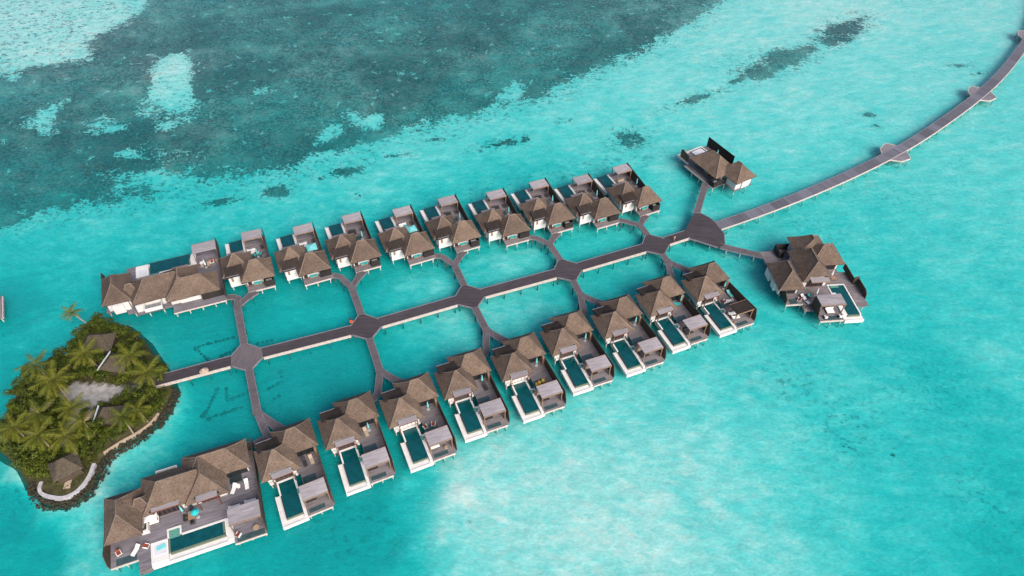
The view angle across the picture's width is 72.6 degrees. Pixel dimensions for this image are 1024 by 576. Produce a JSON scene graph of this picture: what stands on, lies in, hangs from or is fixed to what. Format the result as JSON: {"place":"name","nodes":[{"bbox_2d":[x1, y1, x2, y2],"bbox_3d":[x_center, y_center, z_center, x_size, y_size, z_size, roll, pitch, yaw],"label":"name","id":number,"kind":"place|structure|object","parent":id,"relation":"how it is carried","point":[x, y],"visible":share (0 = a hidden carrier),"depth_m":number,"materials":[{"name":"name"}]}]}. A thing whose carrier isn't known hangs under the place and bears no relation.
{"place":"outdoors","nodes":[
{"label":"outdoors","id":0,"kind":"place"},
{"bbox_2d":[0,322,179,509],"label":"island","id":1,"kind":"structure","parent":0,"point":[94,393],"depth_m":141.35,"materials":[{"name":"plant"}]},
{"bbox_2d":[0,436,16,454],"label":"broadleaf tree","id":2,"kind":"object","parent":1,"relation":"on","point":[2,448],"visible":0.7,"depth_m":132.15,"materials":[{"name":"green plant"}]},
{"bbox_2d":[2,386,19,395],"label":"broadleaf tree","id":3,"kind":"object","parent":1,"relation":"on","point":[11,391],"visible":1,"depth_m":140.69,"materials":[{"name":"green plant"}]},
{"bbox_2d":[1,400,27,419],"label":"broadleaf tree","id":4,"kind":"object","parent":1,"relation":"on","point":[12,407],"visible":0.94,"depth_m":136.79,"materials":[{"name":"green plant"}]},
{"bbox_2d":[0,410,33,443],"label":"palm tree","id":5,"kind":"object","parent":1,"relation":"on","point":[8,430],"visible":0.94,"depth_m":130.42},
{"bbox_2d":[4,434,29,456],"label":"broadleaf tree","id":6,"kind":"object","parent":1,"relation":"on","point":[16,447],"visible":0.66,"depth_m":131.64,"materials":[{"name":"green plant"}]},
{"bbox_2d":[10,450,28,469],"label":"broadleaf tree","id":7,"kind":"object","parent":1,"relation":"on","point":[19,456],"visible":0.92,"depth_m":130.40,"materials":[{"name":"green plant"}]},
{"bbox_2d":[10,373,31,386],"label":"broadleaf tree","id":8,"kind":"object","parent":1,"relation":"on","point":[21,383],"visible":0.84,"depth_m":142.41,"materials":[{"name":"green plant"}]},
{"bbox_2d":[21,384,39,396],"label":"broadleaf tree","id":9,"kind":"object","parent":1,"relation":"on","point":[29,393],"visible":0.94,"depth_m":139.98,"materials":[{"name":"green plant"}]},
{"bbox_2d":[20,459,42,475],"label":"broadleaf tree","id":10,"kind":"object","parent":1,"relation":"on","point":[32,467],"visible":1,"depth_m":128.85,"materials":[{"name":"green plant"}]},
{"bbox_2d":[18,394,44,410],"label":"broadleaf tree","id":11,"kind":"object","parent":1,"relation":"on","point":[38,399],"visible":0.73,"depth_m":138.27,"materials":[{"name":"green plant"}]},
{"bbox_2d":[20,365,43,381],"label":"broadleaf tree","id":12,"kind":"object","parent":1,"relation":"on","point":[28,376],"visible":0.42,"depth_m":142.76,"materials":[{"name":"green plant"}]},
{"bbox_2d":[14,349,56,381],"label":"palm tree","id":13,"kind":"object","parent":1,"relation":"on","point":[28,369],"visible":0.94,"depth_m":140.59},
{"bbox_2d":[17,398,54,432],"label":"palm tree","id":14,"kind":"object","parent":1,"relation":"on","point":[35,410],"visible":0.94,"depth_m":132.59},
{"bbox_2d":[25,440,48,461],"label":"broadleaf tree","id":15,"kind":"object","parent":1,"relation":"on","point":[35,453],"visible":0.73,"depth_m":130.91,"materials":[{"name":"green plant"}]},
{"bbox_2d":[18,416,61,451],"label":"palm tree","id":16,"kind":"object","parent":1,"relation":"on","point":[32,432],"visible":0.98,"depth_m":129.39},
{"bbox_2d":[33,461,49,477],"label":"broadleaf tree","id":17,"kind":"object","parent":1,"relation":"on","point":[43,471],"visible":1,"depth_m":128.86,"materials":[{"name":"green plant"}]},
{"bbox_2d":[30,402,54,416],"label":"broadleaf tree","id":18,"kind":"object","parent":1,"relation":"on","point":[49,413],"visible":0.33,"depth_m":136.63,"materials":[{"name":"green plant"}]},
{"bbox_2d":[35,449,58,465],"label":"broadleaf tree","id":19,"kind":"object","parent":1,"relation":"on","point":[48,456],"visible":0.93,"depth_m":130.57,"materials":[{"name":"green plant"}]},
{"bbox_2d":[42,356,61,369],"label":"broadleaf tree","id":20,"kind":"object","parent":1,"relation":"on","point":[54,358],"visible":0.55,"depth_m":145.34,"materials":[{"name":"green plant"}]},
{"bbox_2d":[28,360,76,402],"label":"palm tree","id":21,"kind":"object","parent":1,"relation":"on","point":[59,376],"visible":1,"depth_m":136.71,"materials":[{"name":"plant"}]},
{"bbox_2d":[45,395,72,412],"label":"broadleaf tree","id":22,"kind":"object","parent":1,"relation":"on","point":[53,406],"visible":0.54,"depth_m":138.08,"materials":[{"name":"green plant"}]},
{"bbox_2d":[52,346,67,355],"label":"broadleaf tree","id":23,"kind":"object","parent":1,"relation":"on","point":[60,351],"visible":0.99,"depth_m":147.75,"materials":[{"name":"green plant"}]},
{"bbox_2d":[41,419,83,455],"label":"palm tree","id":24,"kind":"object","parent":1,"relation":"on","point":[65,437],"visible":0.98,"depth_m":129.44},
{"bbox_2d":[47,449,83,484],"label":"thatched hut","id":25,"kind":"object","parent":1,"relation":"on","point":[65,468],"visible":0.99,"depth_m":128.40,"materials":[{"name":"wicker"}]},
{"bbox_2d":[37,463,96,500],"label":"sea wall","id":26,"kind":"structure","parent":1,"relation":"on","point":[91,473],"depth_m":128.16,"materials":[{"name":"grey stone"}]},
{"bbox_2d":[52,392,92,424],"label":"palm tree","id":27,"kind":"object","parent":1,"relation":"on","point":[70,404],"visible":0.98,"depth_m":133.87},
{"bbox_2d":[63,438,83,452],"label":"broadleaf tree","id":28,"kind":"object","parent":1,"relation":"on","point":[77,442],"visible":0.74,"depth_m":132.42,"materials":[{"name":"green plant"}]},
{"bbox_2d":[61,302,86,322],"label":"palm tree","id":29,"kind":"object","parent":1,"relation":"on","point":[70,312],"visible":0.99,"depth_m":152.09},
{"bbox_2d":[65,338,83,354],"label":"broadleaf tree","id":30,"kind":"object","parent":1,"relation":"on","point":[76,345],"visible":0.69,"depth_m":148.36,"materials":[{"name":"green plant"}]},
{"bbox_2d":[70,324,88,337],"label":"broadleaf tree","id":31,"kind":"object","parent":1,"relation":"on","point":[84,330],"visible":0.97,"depth_m":151.26,"materials":[{"name":"green plant"}]},
{"bbox_2d":[65,410,96,439],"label":"palm tree","id":32,"kind":"object","parent":1,"relation":"on","point":[84,423],"visible":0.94,"depth_m":131.87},
{"bbox_2d":[65,337,103,368],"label":"palm tree","id":33,"kind":"object","parent":1,"relation":"on","point":[80,352],"visible":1,"depth_m":142.31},
{"bbox_2d":[4,324,167,487],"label":"undergrowth","id":34,"kind":"object","parent":1,"relation":"on","point":[111,379],"visible":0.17,"depth_m":139.84,"materials":[{"name":"green plant"}]},
{"bbox_2d":[79,446,92,460],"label":"broadleaf tree","id":35,"kind":"object","parent":1,"relation":"on","point":[86,452],"visible":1,"depth_m":131.87,"materials":[{"name":"green plant"}]},
{"bbox_2d":[76,406,98,422],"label":"broadleaf tree","id":36,"kind":"object","parent":1,"relation":"on","point":[85,409],"visible":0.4,"depth_m":137.74,"materials":[{"name":"green plant"}]},
{"bbox_2d":[78,435,97,452],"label":"broadleaf tree","id":37,"kind":"object","parent":1,"relation":"on","point":[86,443],"visible":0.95,"depth_m":133.09,"materials":[{"name":"green plant"}]},
{"bbox_2d":[82,363,104,377],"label":"broadleaf tree","id":38,"kind":"object","parent":1,"relation":"on","point":[91,371],"visible":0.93,"depth_m":144.09,"materials":[{"name":"green plant"}]},
{"bbox_2d":[84,416,104,438],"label":"broadleaf tree","id":39,"kind":"object","parent":1,"relation":"on","point":[95,428],"visible":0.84,"depth_m":134.09,"materials":[{"name":"green plant"}]},
{"bbox_2d":[88,316,101,327],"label":"broadleaf tree","id":40,"kind":"object","parent":1,"relation":"on","point":[96,323],"visible":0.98,"depth_m":153.20,"materials":[{"name":"green plant"}]},
{"bbox_2d":[88,352,105,365],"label":"broadleaf tree","id":41,"kind":"object","parent":1,"relation":"on","point":[98,358],"visible":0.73,"depth_m":146.28,"materials":[{"name":"green plant"}]},
{"bbox_2d":[91,437,105,452],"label":"broadleaf tree","id":42,"kind":"object","parent":1,"relation":"on","point":[98,441],"visible":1,"depth_m":133.24,"materials":[{"name":"green plant"}]},
{"bbox_2d":[82,332,116,355],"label":"thatched hut","id":43,"kind":"object","parent":1,"relation":"on","point":[106,341],"visible":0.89,"depth_m":147.84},
{"bbox_2d":[94,370,110,380],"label":"broadleaf tree","id":44,"kind":"object","parent":1,"relation":"on","point":[99,376],"visible":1,"depth_m":143.59,"materials":[{"name":"green plant"}]},
{"bbox_2d":[25,388,180,511],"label":"shore rocks","id":45,"kind":"object","parent":1,"relation":"on","point":[31,487],"visible":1,"depth_m":131.87,"materials":[{"name":"stone"}]},
{"bbox_2d":[97,426,110,438],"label":"broadleaf tree","id":46,"kind":"object","parent":1,"relation":"on","point":[105,433],"visible":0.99,"depth_m":134.54,"materials":[{"name":"green plant"}]},
{"bbox_2d":[103,321,119,331],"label":"broadleaf tree","id":47,"kind":"object","parent":1,"relation":"on","point":[107,325],"visible":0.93,"depth_m":152.13,"materials":[{"name":"green plant"}]},
{"bbox_2d":[92,403,131,426],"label":"thatched hut","id":48,"kind":"object","parent":1,"relation":"on","point":[102,412],"visible":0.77,"depth_m":135.84,"materials":[{"name":"brown plant"}]},
{"bbox_2d":[109,426,121,439],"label":"broadleaf tree","id":49,"kind":"object","parent":1,"relation":"on","point":[116,432],"visible":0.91,"depth_m":134.50,"materials":[{"name":"green plant"}]},
{"bbox_2d":[97,351,134,375],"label":"thatched hut","id":50,"kind":"object","parent":1,"relation":"on","point":[107,364],"visible":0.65,"depth_m":144.22,"materials":[{"name":"brown plant"}]},
{"bbox_2d":[111,393,123,404],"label":"broadleaf tree","id":51,"kind":"object","parent":1,"relation":"on","point":[116,400],"visible":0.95,"depth_m":139.99,"materials":[{"name":"green plant"}]},
{"bbox_2d":[113,373,127,385],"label":"broadleaf tree","id":52,"kind":"object","parent":1,"relation":"on","point":[120,379],"visible":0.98,"depth_m":143.39,"materials":[{"name":"green plant"}]},
{"bbox_2d":[111,324,131,337],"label":"broadleaf tree","id":53,"kind":"object","parent":1,"relation":"on","point":[122,330],"visible":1,"depth_m":151.49,"materials":[{"name":"green plant"}]},
{"bbox_2d":[107,402,138,434],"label":"palm tree","id":54,"kind":"object","parent":1,"relation":"on","point":[120,423],"visible":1,"depth_m":132.72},
{"bbox_2d":[115,337,132,350],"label":"broadleaf tree","id":55,"kind":"object","parent":1,"relation":"on","point":[127,340],"visible":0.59,"depth_m":149.35,"materials":[{"name":"green plant"}]},
{"bbox_2d":[120,385,135,399],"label":"broadleaf tree","id":56,"kind":"object","parent":1,"relation":"on","point":[126,393],"visible":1,"depth_m":140.44,"materials":[{"name":"green plant"}]},
{"bbox_2d":[118,415,139,430],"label":"broadleaf tree","id":57,"kind":"object","parent":1,"relation":"on","point":[124,427],"visible":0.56,"depth_m":135.82,"materials":[{"name":"green plant"}]},
{"bbox_2d":[109,342,150,371],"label":"palm tree","id":58,"kind":"object","parent":1,"relation":"on","point":[125,355],"visible":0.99,"depth_m":141.40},
{"bbox_2d":[103,413,159,454],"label":"sea wall","id":59,"kind":"structure","parent":1,"relation":"on","point":[128,438],"depth_m":136.55,"materials":[{"name":"beige stone"}]},
{"bbox_2d":[122,364,142,379],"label":"broadleaf tree","id":60,"kind":"object","parent":1,"relation":"on","point":[129,369],"visible":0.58,"depth_m":143.99,"materials":[{"name":"green plant"}]},
{"bbox_2d":[124,342,143,362],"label":"broadleaf tree","id":61,"kind":"object","parent":1,"relation":"on","point":[139,345],"visible":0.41,"depth_m":147.24,"materials":[{"name":"green plant"}]},
{"bbox_2d":[124,395,151,421],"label":"palm tree","id":62,"kind":"object","parent":1,"relation":"on","point":[139,403],"visible":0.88,"depth_m":135.10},
{"bbox_2d":[128,392,148,412],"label":"broadleaf tree","id":63,"kind":"object","parent":1,"relation":"on","point":[133,399],"visible":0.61,"depth_m":139.85,"materials":[{"name":"green plant"}]},
{"bbox_2d":[124,354,165,387],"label":"palm tree","id":64,"kind":"object","parent":1,"relation":"on","point":[149,367],"visible":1,"depth_m":139.11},
{"bbox_2d":[134,381,155,397],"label":"broadleaf tree","id":65,"kind":"object","parent":1,"relation":"on","point":[140,392],"visible":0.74,"depth_m":141.46,"materials":[{"name":"green plant"}]},
{"bbox_2d":[142,386,157,398],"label":"broadleaf tree","id":66,"kind":"object","parent":1,"relation":"on","point":[151,391],"visible":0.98,"depth_m":140.69,"materials":[{"name":"green plant"}]},
{"bbox_2d":[144,392,166,413],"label":"broadleaf tree","id":67,"kind":"object","parent":1,"relation":"on","point":[156,405],"visible":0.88,"depth_m":138.43,"materials":[{"name":"green plant"}]},
{"bbox_2d":[153,362,169,381],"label":"broadleaf tree","id":68,"kind":"object","parent":1,"relation":"on","point":[159,374],"visible":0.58,"depth_m":144.10,"materials":[{"name":"green plant"}]},
{"bbox_2d":[0,0,1023,575],"bbox_3d":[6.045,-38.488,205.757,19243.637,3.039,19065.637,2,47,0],"label":"seabed","id":69,"kind":"structure","parent":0,"point":[778,440],"depth_m":186.23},
{"bbox_2d":[100,237,226,320],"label":"water suite","id":70,"kind":"structure","parent":69,"relation":"on","point":[183,283],"depth_m":157.84,"materials":[{"name":"brown plant"}]},
{"bbox_2d":[420,194,480,257],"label":"water villa","id":71,"kind":"object","parent":69,"relation":"on","point":[447,231],"visible":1,"depth_m":173.54,"materials":[{"name":"brown wood"}]},
{"bbox_2d":[434,251,467,286],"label":"boardwalk","id":72,"kind":"structure","parent":69,"relation":"on","point":[454,264],"depth_m":170.12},
{"bbox_2d":[529,232,562,264],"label":"boardwalk","id":73,"kind":"structure","parent":69,"relation":"on","point":[551,246],"depth_m":175.84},
{"bbox_2d":[569,279,601,316],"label":"boardwalk","id":74,"kind":"structure","parent":69,"relation":"on","point":[583,298],"depth_m":162.75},
{"bbox_2d":[618,215,649,240],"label":"boardwalk","id":75,"kind":"structure","parent":69,"relation":"on","point":[641,226],"depth_m":181.39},
{"bbox_2d":[659,252,689,278],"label":"boardwalk","id":76,"kind":"structure","parent":69,"relation":"on","point":[669,264],"depth_m":170.79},
{"bbox_2d":[0,0,1023,575],"bbox_3d":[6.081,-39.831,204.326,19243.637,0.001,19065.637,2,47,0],"label":"sea water","id":77,"kind":"structure","parent":0,"point":[300,384],"depth_m":145.19,"materials":[{"name":"liquid"}]},
{"bbox_2d":[0,296,6,324],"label":"pier head","id":78,"kind":"object","parent":77,"relation":"on","point":[1,307],"visible":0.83,"depth_m":157.46},
{"bbox_2d":[102,438,267,575],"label":"water suite","id":79,"kind":"structure","parent":77,"relation":"on","point":[203,481],"depth_m":123.06,"materials":[{"name":"brown wood"}]},
{"bbox_2d":[144,512,156,522],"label":"parasol","id":80,"kind":"object","parent":79,"relation":"on","point":[150,518],"visible":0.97,"depth_m":121.93,"materials":[{"name":"white fabric"}]},
{"bbox_2d":[227,468,247,477],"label":"sliding door","id":81,"kind":"structure","parent":79,"relation":"in","point":[237,472],"depth_m":130.04,"materials":[{"name":"black glass"}]},
{"bbox_2d":[227,291,258,345],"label":"boardwalk","id":82,"kind":"structure","parent":77,"relation":"on","point":[239,302],"depth_m":158.33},
{"bbox_2d":[219,227,276,294],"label":"water villa","id":83,"kind":"object","parent":77,"relation":"on","point":[240,264],"visible":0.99,"depth_m":162.98,"materials":[{"name":"brown plant"}]},
{"bbox_2d":[245,368,284,447],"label":"boardwalk","id":84,"kind":"structure","parent":77,"relation":"on","point":[264,420],"depth_m":139.42,"materials":[{"name":"wood"}]},
{"bbox_2d":[253,417,334,529],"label":"water villa","id":85,"kind":"object","parent":77,"relation":"on","point":[280,453],"visible":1,"depth_m":128.21,"materials":[{"name":"brown wood"}]},
{"bbox_2d":[297,447,313,456],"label":"sliding door","id":86,"kind":"structure","parent":85,"relation":"in","point":[308,450],"depth_m":133.18,"materials":[{"name":"black glass"}]},
{"bbox_2d":[274,221,332,288],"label":"water villa","id":87,"kind":"object","parent":77,"relation":"on","point":[294,260],"visible":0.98,"depth_m":164.88,"materials":[{"name":"brown wood"}]},
{"bbox_2d":[332,271,366,316],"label":"boardwalk","id":88,"kind":"structure","parent":77,"relation":"on","point":[349,285],"depth_m":164.41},
{"bbox_2d":[325,210,381,275],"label":"water villa","id":89,"kind":"object","parent":77,"relation":"on","point":[345,247],"visible":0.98,"depth_m":168.10,"materials":[{"name":"brown wood"}]},
{"bbox_2d":[317,390,395,495],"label":"water villa","id":90,"kind":"object","parent":77,"relation":"on","point":[342,423],"visible":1,"depth_m":132.83,"materials":[{"name":"brown wood"}]},
{"bbox_2d":[366,336,402,404],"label":"boardwalk","id":91,"kind":"structure","parent":77,"relation":"on","point":[381,372],"depth_m":146.95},
{"bbox_2d":[375,204,435,273],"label":"water villa","id":92,"kind":"object","parent":77,"relation":"on","point":[397,242],"visible":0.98,"depth_m":170.26,"materials":[{"name":"brown wood"}]},
{"bbox_2d":[378,372,456,472],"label":"water villa","id":93,"kind":"object","parent":77,"relation":"on","point":[403,405],"visible":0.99,"depth_m":136.20,"materials":[{"name":"brown wood"}]},
{"bbox_2d":[144,212,724,388],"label":"boardwalk","id":94,"kind":"structure","parent":77,"relation":"on","point":[704,229],"depth_m":160.92,"materials":[{"name":"wood"}]},
{"bbox_2d":[433,347,509,442],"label":"water villa","id":95,"kind":"object","parent":77,"relation":"on","point":[458,377],"visible":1,"depth_m":140.84,"materials":[{"name":"brown wood"}]},
{"bbox_2d":[472,306,508,357],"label":"boardwalk","id":96,"kind":"structure","parent":77,"relation":"on","point":[487,331],"depth_m":155.01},
{"bbox_2d":[468,188,530,253],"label":"water villa","id":97,"kind":"object","parent":77,"relation":"on","point":[496,224],"visible":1,"depth_m":175.76,"materials":[{"name":"brown wood"}]},
{"bbox_2d":[490,331,565,423],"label":"water villa","id":98,"kind":"object","parent":77,"relation":"on","point":[514,360],"visible":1,"depth_m":144.12,"materials":[{"name":"brown wood"}]},
{"bbox_2d":[511,177,574,239],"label":"water villa","id":99,"kind":"object","parent":77,"relation":"on","point":[542,212],"visible":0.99,"depth_m":179.01,"materials":[{"name":"brown wood"}]},
{"bbox_2d":[539,309,614,395],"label":"water villa","id":100,"kind":"object","parent":77,"relation":"on","point":[563,335],"visible":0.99,"depth_m":148.88,"materials":[{"name":"brown wood"}]},
{"bbox_2d":[554,173,620,236],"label":"water villa","id":101,"kind":"object","parent":77,"relation":"on","point":[585,207],"visible":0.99,"depth_m":180.90,"materials":[{"name":"brown wood"}]},
{"bbox_2d":[593,162,662,221],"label":"water villa","id":102,"kind":"object","parent":77,"relation":"on","point":[626,196],"visible":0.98,"depth_m":184.45,"materials":[{"name":"brown wood"}]},
{"bbox_2d":[590,293,666,377],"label":"water villa","id":103,"kind":"object","parent":77,"relation":"on","point":[613,321],"visible":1,"depth_m":152.41,"materials":[{"name":"brown wood"}]},
{"bbox_2d":[634,274,710,353],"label":"water villa","id":104,"kind":"object","parent":77,"relation":"on","point":[657,298],"visible":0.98,"depth_m":157.01,"materials":[{"name":"brown wood"}]},
{"bbox_2d":[693,182,708,212],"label":"boardwalk","id":105,"kind":"structure","parent":77,"relation":"on","point":[701,198],"depth_m":188.78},
{"bbox_2d":[677,137,756,198],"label":"water villa","id":106,"kind":"object","parent":77,"relation":"on","point":[720,167],"visible":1,"depth_m":192.69,"materials":[{"name":"wood"}]},
{"bbox_2d":[681,260,756,337],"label":"water villa","id":107,"kind":"object","parent":77,"relation":"on","point":[703,285],"visible":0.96,"depth_m":160.34,"materials":[{"name":"brown wood"}]},
{"bbox_2d":[720,243,772,267],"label":"boardwalk","id":108,"kind":"structure","parent":77,"relation":"on","point":[753,254],"depth_m":174.83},
{"bbox_2d":[760,234,868,328],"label":"water villa","id":109,"kind":"object","parent":77,"relation":"on","point":[805,265],"visible":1,"depth_m":165.18,"materials":[{"name":"brown wood"}]},
{"bbox_2d":[716,30,1023,234],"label":"jetty","id":110,"kind":"object","parent":77,"relation":"on","point":[895,153],"visible":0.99,"depth_m":204.26,"materials":[{"name":"wood"}]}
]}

